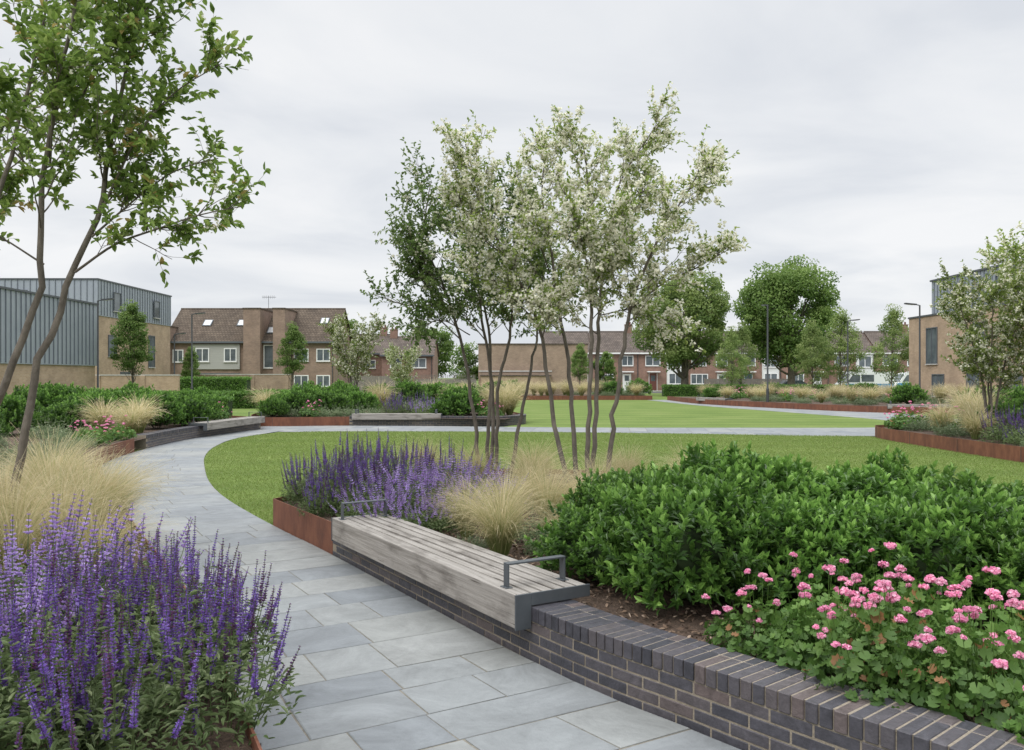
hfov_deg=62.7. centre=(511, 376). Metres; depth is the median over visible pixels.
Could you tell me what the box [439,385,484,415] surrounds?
evergreen shrub
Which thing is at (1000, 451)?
steel planter edge
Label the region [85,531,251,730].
salvia plant
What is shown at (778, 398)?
lavender cotton
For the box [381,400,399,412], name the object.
salvia plant
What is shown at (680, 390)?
clipped hedge
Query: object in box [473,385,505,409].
feather grass
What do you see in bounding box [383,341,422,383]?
blossom tree
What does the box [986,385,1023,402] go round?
evergreen shrub
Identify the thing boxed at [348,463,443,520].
catmint plant
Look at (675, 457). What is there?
feather grass
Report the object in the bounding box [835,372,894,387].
parked van
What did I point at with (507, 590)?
timber bench
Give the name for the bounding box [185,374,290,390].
garden wall
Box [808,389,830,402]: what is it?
feather grass
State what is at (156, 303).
window
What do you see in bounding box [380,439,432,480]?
salvia plant
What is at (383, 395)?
feather grass
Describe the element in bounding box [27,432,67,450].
lavender cotton
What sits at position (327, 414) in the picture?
lavender cotton
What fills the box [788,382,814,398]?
feather grass
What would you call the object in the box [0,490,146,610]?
catmint plant
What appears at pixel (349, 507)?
catmint plant
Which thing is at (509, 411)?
feather grass
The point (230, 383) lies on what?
clipped hedge
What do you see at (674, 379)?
window
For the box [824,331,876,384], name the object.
terraced house
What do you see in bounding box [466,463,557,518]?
feather grass
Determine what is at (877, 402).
lavender cotton
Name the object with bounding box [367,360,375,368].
window
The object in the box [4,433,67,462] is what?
lavender cotton
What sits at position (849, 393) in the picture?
feather grass
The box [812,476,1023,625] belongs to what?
evergreen shrub
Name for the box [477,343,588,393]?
brick hall
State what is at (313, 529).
steel planter edge
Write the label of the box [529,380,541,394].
feather grass
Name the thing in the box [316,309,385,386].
blossom tree
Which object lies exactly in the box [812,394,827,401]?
lavender cotton
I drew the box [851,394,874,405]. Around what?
lavender cotton
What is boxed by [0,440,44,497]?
feather grass
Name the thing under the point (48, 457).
feather grass
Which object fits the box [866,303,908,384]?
birch tree
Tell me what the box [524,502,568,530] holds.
feather grass
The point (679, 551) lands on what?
evergreen shrub
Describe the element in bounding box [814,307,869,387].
birch tree
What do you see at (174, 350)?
street lamp
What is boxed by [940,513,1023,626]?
evergreen shrub
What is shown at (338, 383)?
evergreen shrub
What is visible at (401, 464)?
salvia plant
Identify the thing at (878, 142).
sky
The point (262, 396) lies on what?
feather grass
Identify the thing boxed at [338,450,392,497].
salvia plant
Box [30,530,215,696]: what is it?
salvia plant
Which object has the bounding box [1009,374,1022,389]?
window
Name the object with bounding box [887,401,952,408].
timber bench
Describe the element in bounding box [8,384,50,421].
evergreen shrub
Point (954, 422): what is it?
geranium plant
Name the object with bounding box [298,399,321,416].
geranium plant
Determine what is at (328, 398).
evergreen shrub
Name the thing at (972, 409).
feather grass
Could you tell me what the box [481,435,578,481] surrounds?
feather grass
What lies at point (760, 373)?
terraced house
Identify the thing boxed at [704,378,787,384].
timber fence
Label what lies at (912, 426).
lavender cotton
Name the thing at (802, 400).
lavender cotton
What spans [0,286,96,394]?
zinc clad building
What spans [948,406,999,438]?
feather grass
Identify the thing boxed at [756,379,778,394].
feather grass
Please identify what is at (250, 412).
ground
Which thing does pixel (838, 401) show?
lavender cotton
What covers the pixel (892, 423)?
geranium plant
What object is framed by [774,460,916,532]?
evergreen shrub
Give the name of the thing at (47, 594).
salvia plant
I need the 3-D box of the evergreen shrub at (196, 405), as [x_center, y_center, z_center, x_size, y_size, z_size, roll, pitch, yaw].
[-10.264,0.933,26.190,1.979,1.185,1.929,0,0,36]
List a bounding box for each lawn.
[204,431,1023,523]
[505,400,900,427]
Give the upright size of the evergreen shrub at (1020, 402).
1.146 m
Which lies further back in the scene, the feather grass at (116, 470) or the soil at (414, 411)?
the soil at (414, 411)
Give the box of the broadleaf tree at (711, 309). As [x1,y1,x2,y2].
[630,270,731,386]
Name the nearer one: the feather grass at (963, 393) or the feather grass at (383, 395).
the feather grass at (963, 393)
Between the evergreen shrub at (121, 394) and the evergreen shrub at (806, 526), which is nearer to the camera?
the evergreen shrub at (806, 526)
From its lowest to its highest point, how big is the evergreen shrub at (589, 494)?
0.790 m
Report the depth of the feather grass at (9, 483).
6.68 m
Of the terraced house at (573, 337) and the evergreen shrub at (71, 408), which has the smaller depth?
the evergreen shrub at (71, 408)
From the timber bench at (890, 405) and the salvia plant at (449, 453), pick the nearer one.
the salvia plant at (449, 453)
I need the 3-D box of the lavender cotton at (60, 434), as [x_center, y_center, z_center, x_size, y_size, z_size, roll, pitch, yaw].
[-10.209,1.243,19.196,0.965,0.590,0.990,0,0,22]
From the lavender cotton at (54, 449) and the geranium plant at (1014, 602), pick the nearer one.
the geranium plant at (1014, 602)
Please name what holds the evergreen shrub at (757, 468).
on the soil at (638, 608)
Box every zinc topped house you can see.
[0,278,171,374]
[908,259,1023,399]
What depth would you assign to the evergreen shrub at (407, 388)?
40.48 m
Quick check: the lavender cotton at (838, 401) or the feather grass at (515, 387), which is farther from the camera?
the feather grass at (515, 387)
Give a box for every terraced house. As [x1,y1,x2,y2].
[170,308,242,374]
[242,295,299,373]
[289,308,353,387]
[351,325,389,375]
[380,327,439,381]
[542,331,589,376]
[588,322,638,390]
[635,331,680,390]
[688,332,732,384]
[726,331,781,382]
[782,346,828,384]
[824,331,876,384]
[863,322,908,373]
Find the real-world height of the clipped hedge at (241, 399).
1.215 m
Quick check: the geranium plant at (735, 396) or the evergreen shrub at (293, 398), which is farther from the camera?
the geranium plant at (735, 396)
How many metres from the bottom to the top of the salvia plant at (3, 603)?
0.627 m
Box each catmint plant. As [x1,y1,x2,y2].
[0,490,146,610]
[0,514,150,650]
[0,529,81,665]
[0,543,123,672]
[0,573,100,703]
[7,500,204,634]
[326,481,399,516]
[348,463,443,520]
[355,489,413,521]
[363,459,448,504]
[377,451,475,512]
[384,462,471,523]
[385,488,460,533]
[405,398,433,412]
[415,486,483,531]
[418,449,505,501]
[424,451,514,510]
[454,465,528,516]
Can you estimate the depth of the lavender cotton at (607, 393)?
66.71 m
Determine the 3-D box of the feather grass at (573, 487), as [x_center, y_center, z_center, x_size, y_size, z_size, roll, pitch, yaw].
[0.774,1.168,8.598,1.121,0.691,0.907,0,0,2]
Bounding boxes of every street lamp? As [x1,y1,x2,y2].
[97,298,114,387]
[174,333,185,374]
[191,312,205,389]
[761,305,768,401]
[847,319,859,386]
[904,303,920,388]
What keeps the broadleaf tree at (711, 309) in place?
on the ground at (250, 412)
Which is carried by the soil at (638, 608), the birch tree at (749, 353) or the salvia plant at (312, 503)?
the salvia plant at (312, 503)
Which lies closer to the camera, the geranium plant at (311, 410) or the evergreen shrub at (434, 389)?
the geranium plant at (311, 410)
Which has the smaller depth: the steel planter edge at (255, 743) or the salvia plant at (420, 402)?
the steel planter edge at (255, 743)
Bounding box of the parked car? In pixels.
[779,380,806,384]
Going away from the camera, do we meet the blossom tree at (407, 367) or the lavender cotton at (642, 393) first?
the blossom tree at (407, 367)
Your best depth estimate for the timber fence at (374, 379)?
76.00 m
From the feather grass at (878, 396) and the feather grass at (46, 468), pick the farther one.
the feather grass at (878, 396)
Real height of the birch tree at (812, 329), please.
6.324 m
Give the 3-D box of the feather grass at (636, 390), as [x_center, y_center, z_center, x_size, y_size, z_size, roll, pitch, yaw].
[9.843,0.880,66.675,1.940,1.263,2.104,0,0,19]
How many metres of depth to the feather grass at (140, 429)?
22.73 m
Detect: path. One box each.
[98,429,740,749]
[257,426,874,435]
[651,400,957,421]
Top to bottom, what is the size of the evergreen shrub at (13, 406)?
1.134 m
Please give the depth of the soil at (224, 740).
3.75 m
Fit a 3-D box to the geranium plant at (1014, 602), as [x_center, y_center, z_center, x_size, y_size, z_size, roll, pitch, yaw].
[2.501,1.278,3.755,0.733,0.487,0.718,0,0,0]
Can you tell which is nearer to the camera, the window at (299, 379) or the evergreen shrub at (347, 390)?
the evergreen shrub at (347, 390)
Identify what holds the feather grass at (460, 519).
on the soil at (638, 608)
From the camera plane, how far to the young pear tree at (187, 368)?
71.73 m
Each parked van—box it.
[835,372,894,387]
[895,372,908,384]
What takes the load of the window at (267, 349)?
in the terraced house at (265, 330)
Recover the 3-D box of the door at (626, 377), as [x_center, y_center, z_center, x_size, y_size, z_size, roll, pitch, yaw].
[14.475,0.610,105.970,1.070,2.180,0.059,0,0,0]
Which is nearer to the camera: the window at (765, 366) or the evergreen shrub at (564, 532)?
the evergreen shrub at (564, 532)
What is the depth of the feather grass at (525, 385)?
70.75 m
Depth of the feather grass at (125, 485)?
7.26 m
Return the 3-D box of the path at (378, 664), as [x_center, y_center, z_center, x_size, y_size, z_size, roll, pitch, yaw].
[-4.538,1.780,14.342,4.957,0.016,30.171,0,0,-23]
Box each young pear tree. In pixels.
[109,299,156,383]
[179,346,200,376]
[275,320,308,387]
[570,343,588,386]
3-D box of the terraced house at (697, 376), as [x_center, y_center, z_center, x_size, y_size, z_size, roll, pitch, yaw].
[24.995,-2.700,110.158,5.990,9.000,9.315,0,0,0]
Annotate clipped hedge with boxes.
[10,393,234,415]
[84,388,223,395]
[180,375,252,390]
[207,389,272,408]
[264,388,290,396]
[661,383,877,395]
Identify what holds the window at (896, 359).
in the terraced house at (872, 337)
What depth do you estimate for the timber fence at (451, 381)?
77.00 m
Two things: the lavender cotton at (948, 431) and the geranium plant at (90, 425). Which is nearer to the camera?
the geranium plant at (90, 425)
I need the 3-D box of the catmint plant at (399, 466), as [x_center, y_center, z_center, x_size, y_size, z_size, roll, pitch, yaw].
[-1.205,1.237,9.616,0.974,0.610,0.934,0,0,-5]
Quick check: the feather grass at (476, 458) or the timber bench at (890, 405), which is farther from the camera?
the timber bench at (890, 405)
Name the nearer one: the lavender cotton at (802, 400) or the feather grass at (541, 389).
the lavender cotton at (802, 400)
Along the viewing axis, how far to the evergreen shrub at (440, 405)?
31.52 m
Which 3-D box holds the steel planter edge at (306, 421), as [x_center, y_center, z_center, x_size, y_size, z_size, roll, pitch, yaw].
[-9.313,1.630,38.109,3.720,0.340,15.356,0,0,-11]
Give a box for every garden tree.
[349,319,359,351]
[399,321,462,377]
[448,341,477,382]
[592,351,616,384]
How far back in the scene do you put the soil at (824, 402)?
50.22 m
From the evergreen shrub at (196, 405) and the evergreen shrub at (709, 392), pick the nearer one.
the evergreen shrub at (196, 405)
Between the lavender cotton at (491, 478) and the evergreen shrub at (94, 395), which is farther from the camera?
the evergreen shrub at (94, 395)
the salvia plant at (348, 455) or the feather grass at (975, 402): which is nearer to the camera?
the salvia plant at (348, 455)
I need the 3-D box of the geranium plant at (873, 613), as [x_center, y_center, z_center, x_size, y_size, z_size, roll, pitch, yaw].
[1.975,1.247,4.201,0.743,0.549,0.759,0,0,-1]
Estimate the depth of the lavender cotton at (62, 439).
16.06 m
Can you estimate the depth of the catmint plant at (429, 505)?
8.30 m
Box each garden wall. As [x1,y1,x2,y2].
[95,375,180,390]
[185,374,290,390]
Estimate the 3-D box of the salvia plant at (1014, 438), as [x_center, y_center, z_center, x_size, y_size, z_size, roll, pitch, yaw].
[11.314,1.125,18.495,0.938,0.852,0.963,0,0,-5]
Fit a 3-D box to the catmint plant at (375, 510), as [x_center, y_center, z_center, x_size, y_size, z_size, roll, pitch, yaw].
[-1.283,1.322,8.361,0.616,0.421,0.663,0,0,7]
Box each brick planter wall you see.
[134,423,260,449]
[333,541,1023,749]
[349,414,525,425]
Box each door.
[623,374,630,390]
[649,374,656,390]
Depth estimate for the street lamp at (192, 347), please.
56.96 m
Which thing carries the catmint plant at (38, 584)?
on the soil at (224, 740)
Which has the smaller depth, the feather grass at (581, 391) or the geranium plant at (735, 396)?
the geranium plant at (735, 396)
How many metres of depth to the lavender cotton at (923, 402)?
43.85 m
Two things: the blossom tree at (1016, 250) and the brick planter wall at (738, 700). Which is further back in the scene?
the blossom tree at (1016, 250)
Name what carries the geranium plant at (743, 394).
on the soil at (824, 402)
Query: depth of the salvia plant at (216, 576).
5.13 m
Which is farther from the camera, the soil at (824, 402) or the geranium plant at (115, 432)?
the soil at (824, 402)
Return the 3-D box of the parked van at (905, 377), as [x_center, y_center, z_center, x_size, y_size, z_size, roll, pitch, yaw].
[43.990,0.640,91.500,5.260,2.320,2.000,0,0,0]
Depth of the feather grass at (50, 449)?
8.72 m
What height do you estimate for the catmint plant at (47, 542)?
0.758 m
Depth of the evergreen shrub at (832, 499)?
6.00 m
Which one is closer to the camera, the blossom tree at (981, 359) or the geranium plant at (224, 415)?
the blossom tree at (981, 359)
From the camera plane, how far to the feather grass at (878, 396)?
59.47 m
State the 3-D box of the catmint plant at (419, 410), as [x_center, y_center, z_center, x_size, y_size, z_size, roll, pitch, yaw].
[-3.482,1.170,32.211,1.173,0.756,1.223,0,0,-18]
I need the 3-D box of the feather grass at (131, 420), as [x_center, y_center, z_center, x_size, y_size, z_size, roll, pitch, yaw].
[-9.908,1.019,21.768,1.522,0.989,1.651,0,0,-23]
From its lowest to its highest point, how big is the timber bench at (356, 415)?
0.381 m
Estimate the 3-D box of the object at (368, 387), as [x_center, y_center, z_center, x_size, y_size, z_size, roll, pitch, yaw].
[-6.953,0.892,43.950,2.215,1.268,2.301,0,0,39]
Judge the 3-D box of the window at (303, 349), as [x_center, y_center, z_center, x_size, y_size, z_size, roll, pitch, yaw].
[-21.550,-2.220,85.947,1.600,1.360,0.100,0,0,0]
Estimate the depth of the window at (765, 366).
105.73 m
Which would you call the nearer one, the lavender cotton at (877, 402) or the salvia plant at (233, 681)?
the salvia plant at (233, 681)
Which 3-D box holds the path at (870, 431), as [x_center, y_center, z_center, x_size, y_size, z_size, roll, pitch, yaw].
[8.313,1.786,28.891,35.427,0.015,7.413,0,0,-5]
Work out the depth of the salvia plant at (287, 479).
10.24 m
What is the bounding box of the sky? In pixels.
[0,0,1023,377]
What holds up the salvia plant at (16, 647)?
on the soil at (224, 740)
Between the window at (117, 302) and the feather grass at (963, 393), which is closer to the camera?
the feather grass at (963, 393)
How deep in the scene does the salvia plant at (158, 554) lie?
4.86 m
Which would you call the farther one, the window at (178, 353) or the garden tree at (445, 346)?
the garden tree at (445, 346)
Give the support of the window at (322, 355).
in the terraced house at (317, 369)
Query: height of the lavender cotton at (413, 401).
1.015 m
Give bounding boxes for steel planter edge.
[93,439,261,749]
[251,412,348,425]
[273,499,332,554]
[274,469,603,501]
[518,396,651,399]
[667,396,954,414]
[875,425,1023,461]
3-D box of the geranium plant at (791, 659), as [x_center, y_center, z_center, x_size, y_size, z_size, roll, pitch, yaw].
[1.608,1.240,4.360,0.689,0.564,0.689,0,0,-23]
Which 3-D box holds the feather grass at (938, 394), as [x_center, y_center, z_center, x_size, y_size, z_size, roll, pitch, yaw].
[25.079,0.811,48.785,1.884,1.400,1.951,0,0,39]
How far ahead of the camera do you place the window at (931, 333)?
57.54 m
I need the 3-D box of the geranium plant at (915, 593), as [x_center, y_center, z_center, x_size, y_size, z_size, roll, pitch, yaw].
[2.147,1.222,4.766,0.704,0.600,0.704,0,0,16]
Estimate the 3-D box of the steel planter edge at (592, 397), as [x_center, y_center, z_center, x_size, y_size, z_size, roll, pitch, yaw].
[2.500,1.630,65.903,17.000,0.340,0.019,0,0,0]
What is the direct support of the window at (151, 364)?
in the zinc topped house at (156, 306)
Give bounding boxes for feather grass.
[0,427,118,517]
[0,432,131,492]
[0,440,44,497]
[0,445,98,539]
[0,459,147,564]
[0,464,114,592]
[3,422,138,493]
[15,442,175,550]
[30,491,178,579]
[46,444,188,510]
[52,450,178,537]
[67,396,126,430]
[98,397,159,432]
[110,390,168,432]
[246,386,277,406]
[361,379,400,409]
[389,432,452,472]
[420,472,510,538]
[430,469,558,555]
[431,440,500,483]
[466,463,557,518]
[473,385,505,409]
[480,381,522,415]
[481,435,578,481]
[484,438,581,509]
[487,379,537,414]
[501,376,512,388]
[507,381,525,394]
[507,454,599,527]
[519,380,535,393]
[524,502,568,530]
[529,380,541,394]
[532,382,546,395]
[533,458,614,502]
[539,378,554,394]
[556,378,576,395]
[556,380,567,394]
[565,449,638,483]
[573,378,587,395]
[592,381,604,395]
[595,439,659,471]
[627,382,646,395]
[656,440,722,471]
[695,383,715,392]
[717,384,737,397]
[741,385,762,398]
[749,386,770,399]
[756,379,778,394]
[775,387,791,394]
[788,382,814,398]
[805,387,818,395]
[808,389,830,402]
[821,384,842,399]
[833,382,847,398]
[841,382,868,401]
[856,385,885,401]
[871,383,886,397]
[875,383,900,396]
[915,399,963,433]
[926,382,956,399]
[929,382,959,402]
[934,378,989,416]
[943,388,1008,413]
[944,394,995,426]
[945,381,965,398]
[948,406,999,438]
[956,381,975,394]
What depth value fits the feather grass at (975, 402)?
23.99 m
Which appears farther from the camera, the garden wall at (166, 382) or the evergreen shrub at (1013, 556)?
the garden wall at (166, 382)
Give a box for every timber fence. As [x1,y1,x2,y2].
[351,375,411,391]
[414,375,475,386]
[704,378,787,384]
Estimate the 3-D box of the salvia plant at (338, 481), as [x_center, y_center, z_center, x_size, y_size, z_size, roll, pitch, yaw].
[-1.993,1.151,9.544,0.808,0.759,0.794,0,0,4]
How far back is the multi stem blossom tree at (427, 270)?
11.86 m
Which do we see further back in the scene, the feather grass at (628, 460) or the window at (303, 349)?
the window at (303, 349)
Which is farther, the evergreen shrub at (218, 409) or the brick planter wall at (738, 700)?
the evergreen shrub at (218, 409)
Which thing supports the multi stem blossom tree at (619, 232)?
on the soil at (638, 608)
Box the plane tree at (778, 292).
[732,254,842,384]
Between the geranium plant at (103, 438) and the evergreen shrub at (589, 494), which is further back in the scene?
the geranium plant at (103, 438)
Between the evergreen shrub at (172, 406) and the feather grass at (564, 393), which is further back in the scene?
the feather grass at (564, 393)
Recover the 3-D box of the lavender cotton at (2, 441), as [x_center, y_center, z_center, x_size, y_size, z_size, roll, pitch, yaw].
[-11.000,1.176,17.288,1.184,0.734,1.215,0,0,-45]
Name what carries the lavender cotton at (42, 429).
on the soil at (224, 740)
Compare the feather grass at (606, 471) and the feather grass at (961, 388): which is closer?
the feather grass at (606, 471)
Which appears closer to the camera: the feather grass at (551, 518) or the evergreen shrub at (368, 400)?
the feather grass at (551, 518)
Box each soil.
[0,417,252,749]
[265,406,517,418]
[284,474,1021,734]
[522,394,645,395]
[682,397,944,405]
[885,427,1022,446]
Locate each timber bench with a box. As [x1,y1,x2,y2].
[188,412,264,430]
[331,499,589,630]
[351,409,441,419]
[696,395,732,400]
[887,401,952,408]
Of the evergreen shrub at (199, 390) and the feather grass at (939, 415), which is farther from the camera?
the evergreen shrub at (199, 390)
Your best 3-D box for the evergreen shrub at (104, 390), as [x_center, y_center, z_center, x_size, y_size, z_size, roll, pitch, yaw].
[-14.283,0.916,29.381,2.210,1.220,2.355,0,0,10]
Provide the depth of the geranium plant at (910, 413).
24.91 m
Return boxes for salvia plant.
[0,539,126,741]
[0,547,192,749]
[0,593,99,749]
[0,677,25,746]
[19,596,209,749]
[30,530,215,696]
[36,534,178,673]
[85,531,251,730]
[113,516,239,648]
[120,579,305,749]
[142,544,283,686]
[173,546,249,632]
[280,451,334,502]
[281,444,340,506]
[298,469,340,517]
[301,445,364,514]
[303,432,370,489]
[316,435,368,504]
[332,452,386,515]
[333,430,395,476]
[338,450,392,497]
[349,429,402,475]
[352,436,412,505]
[377,437,438,491]
[380,390,404,411]
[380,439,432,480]
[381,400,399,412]
[393,392,415,412]
[408,390,429,412]
[417,438,477,488]
[978,406,1023,442]
[995,402,1021,436]
[1002,411,1023,445]
[1005,403,1023,441]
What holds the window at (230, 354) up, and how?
in the terraced house at (218, 338)
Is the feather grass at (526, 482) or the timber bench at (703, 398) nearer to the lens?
the feather grass at (526, 482)
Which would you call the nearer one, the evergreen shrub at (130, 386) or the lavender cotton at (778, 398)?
the evergreen shrub at (130, 386)
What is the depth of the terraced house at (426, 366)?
102.49 m
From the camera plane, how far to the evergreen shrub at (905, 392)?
44.83 m
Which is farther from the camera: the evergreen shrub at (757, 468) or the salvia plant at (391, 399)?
the salvia plant at (391, 399)
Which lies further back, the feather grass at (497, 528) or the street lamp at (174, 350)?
the street lamp at (174, 350)
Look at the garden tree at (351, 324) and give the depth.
103.58 m
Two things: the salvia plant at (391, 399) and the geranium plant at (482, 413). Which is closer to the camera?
the geranium plant at (482, 413)
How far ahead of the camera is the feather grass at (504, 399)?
32.65 m
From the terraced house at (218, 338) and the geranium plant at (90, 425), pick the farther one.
the terraced house at (218, 338)
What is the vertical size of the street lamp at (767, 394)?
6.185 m
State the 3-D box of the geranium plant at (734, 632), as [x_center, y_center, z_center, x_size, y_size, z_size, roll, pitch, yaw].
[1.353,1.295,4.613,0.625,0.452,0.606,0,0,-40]
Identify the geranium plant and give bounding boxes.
[69,416,114,442]
[72,420,112,445]
[100,415,136,440]
[210,406,231,419]
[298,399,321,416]
[477,400,503,415]
[701,568,811,662]
[730,386,740,398]
[733,389,746,397]
[756,564,893,681]
[761,551,883,649]
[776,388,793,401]
[802,586,961,712]
[827,571,985,699]
[833,542,952,643]
[883,392,902,403]
[883,406,917,429]
[889,401,922,424]
[894,579,1023,730]
[898,566,1023,682]
[912,402,947,428]
[934,406,965,430]
[983,598,1023,716]
[991,651,1023,744]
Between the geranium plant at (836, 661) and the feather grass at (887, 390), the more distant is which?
the feather grass at (887, 390)
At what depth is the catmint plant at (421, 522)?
8.10 m
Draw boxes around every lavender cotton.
[0,422,12,450]
[0,434,51,459]
[0,440,16,470]
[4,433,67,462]
[18,413,75,439]
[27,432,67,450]
[28,440,79,463]
[34,432,85,455]
[38,420,82,442]
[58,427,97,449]
[257,404,286,416]
[286,402,314,416]
[312,401,343,416]
[332,403,359,416]
[358,402,384,412]
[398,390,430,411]
[452,525,488,548]
[473,460,536,498]
[483,499,558,543]
[517,523,550,556]
[600,388,615,395]
[630,390,645,395]
[750,393,764,400]
[762,392,785,401]
[796,394,811,403]
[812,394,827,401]
[831,394,850,403]
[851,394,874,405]
[862,397,879,404]
[902,412,935,431]
[913,395,936,403]
[930,414,983,437]
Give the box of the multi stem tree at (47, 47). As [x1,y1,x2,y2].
[0,0,270,513]
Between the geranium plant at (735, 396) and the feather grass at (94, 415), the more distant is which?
the geranium plant at (735, 396)
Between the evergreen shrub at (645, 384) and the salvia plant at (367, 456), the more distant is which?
the evergreen shrub at (645, 384)
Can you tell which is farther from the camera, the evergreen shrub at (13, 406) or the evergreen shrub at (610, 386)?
the evergreen shrub at (610, 386)
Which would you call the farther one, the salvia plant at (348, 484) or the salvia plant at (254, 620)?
the salvia plant at (348, 484)
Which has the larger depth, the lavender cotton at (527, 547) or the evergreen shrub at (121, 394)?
the evergreen shrub at (121, 394)
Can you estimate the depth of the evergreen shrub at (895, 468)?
7.03 m
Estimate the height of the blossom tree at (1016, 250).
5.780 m
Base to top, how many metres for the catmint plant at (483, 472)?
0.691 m
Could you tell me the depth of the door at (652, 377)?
105.96 m
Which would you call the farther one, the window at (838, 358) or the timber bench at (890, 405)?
the window at (838, 358)
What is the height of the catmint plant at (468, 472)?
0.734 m
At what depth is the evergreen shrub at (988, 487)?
5.96 m
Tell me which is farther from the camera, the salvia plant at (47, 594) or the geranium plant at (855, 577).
the geranium plant at (855, 577)
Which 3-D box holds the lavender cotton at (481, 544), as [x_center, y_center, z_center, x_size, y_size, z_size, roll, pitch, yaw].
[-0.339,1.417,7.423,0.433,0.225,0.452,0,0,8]
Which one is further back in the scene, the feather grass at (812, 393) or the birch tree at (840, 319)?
the birch tree at (840, 319)
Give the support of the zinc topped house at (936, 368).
on the ground at (250, 412)
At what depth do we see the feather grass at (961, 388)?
51.48 m
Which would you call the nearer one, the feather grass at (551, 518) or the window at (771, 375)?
the feather grass at (551, 518)
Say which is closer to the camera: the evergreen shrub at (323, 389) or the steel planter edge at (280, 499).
the steel planter edge at (280, 499)
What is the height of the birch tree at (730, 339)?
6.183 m
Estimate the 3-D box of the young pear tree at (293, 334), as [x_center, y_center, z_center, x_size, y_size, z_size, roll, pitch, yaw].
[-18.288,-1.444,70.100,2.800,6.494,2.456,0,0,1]
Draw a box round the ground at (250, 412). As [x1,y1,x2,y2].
[134,378,956,455]
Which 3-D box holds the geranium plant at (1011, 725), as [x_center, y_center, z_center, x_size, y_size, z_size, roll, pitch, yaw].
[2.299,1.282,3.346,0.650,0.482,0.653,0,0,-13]
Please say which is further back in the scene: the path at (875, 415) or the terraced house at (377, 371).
the terraced house at (377, 371)
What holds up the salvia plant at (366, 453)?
on the soil at (638, 608)
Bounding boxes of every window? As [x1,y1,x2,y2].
[108,335,116,356]
[113,292,120,312]
[148,335,155,367]
[154,301,160,318]
[172,350,182,362]
[195,348,208,361]
[224,348,236,361]
[263,345,272,368]
[294,349,308,361]
[294,375,308,385]
[316,349,330,361]
[316,375,329,386]
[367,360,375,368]
[411,358,425,367]
[622,356,632,365]
[645,356,659,365]
[669,373,680,384]
[690,374,707,384]
[740,356,755,365]
[764,358,776,367]
[764,373,777,378]
[786,374,803,380]
[834,356,849,365]
[858,356,871,367]
[882,356,897,365]
[925,327,937,364]
[931,374,943,396]
[966,373,978,389]
[995,274,1007,296]
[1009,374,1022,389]
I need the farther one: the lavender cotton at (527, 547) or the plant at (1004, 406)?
the plant at (1004, 406)
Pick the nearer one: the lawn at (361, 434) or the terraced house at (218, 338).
the lawn at (361, 434)
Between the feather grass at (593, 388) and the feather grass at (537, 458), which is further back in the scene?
the feather grass at (593, 388)
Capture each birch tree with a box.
[713,326,751,384]
[724,322,759,384]
[790,320,833,389]
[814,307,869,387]
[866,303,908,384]
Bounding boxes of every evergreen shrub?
[0,393,41,435]
[0,408,13,436]
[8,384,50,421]
[23,380,88,416]
[26,382,66,389]
[34,398,95,431]
[61,387,123,422]
[84,386,118,392]
[108,380,157,403]
[116,388,167,405]
[117,390,187,428]
[172,389,218,425]
[173,385,223,405]
[173,389,227,422]
[256,395,289,416]
[258,389,315,416]
[283,380,328,392]
[283,383,320,398]
[311,391,353,412]
[324,379,357,392]
[325,385,359,397]
[347,390,381,412]
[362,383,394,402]
[385,378,428,405]
[418,381,457,404]
[428,399,459,415]
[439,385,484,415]
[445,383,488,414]
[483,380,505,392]
[523,503,646,587]
[547,465,666,528]
[562,460,681,503]
[577,462,794,615]
[599,380,623,394]
[625,378,652,393]
[652,438,824,501]
[701,386,720,397]
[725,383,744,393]
[725,493,909,606]
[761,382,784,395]
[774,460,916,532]
[782,492,876,544]
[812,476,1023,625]
[831,445,943,491]
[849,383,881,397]
[888,381,930,403]
[888,462,1023,541]
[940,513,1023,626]
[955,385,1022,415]
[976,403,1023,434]
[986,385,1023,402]
[994,395,1023,404]
[1006,398,1023,420]
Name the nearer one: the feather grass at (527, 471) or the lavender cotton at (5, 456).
the feather grass at (527, 471)
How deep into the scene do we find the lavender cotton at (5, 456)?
13.33 m
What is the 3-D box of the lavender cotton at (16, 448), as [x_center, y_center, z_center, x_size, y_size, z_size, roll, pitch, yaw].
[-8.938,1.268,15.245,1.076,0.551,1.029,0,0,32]
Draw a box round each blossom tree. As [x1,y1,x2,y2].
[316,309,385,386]
[360,137,583,481]
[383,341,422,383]
[430,81,750,490]
[929,258,1023,437]
[973,221,1023,371]
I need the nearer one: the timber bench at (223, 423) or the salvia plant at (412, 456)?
the salvia plant at (412, 456)
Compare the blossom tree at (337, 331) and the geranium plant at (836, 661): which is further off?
the blossom tree at (337, 331)

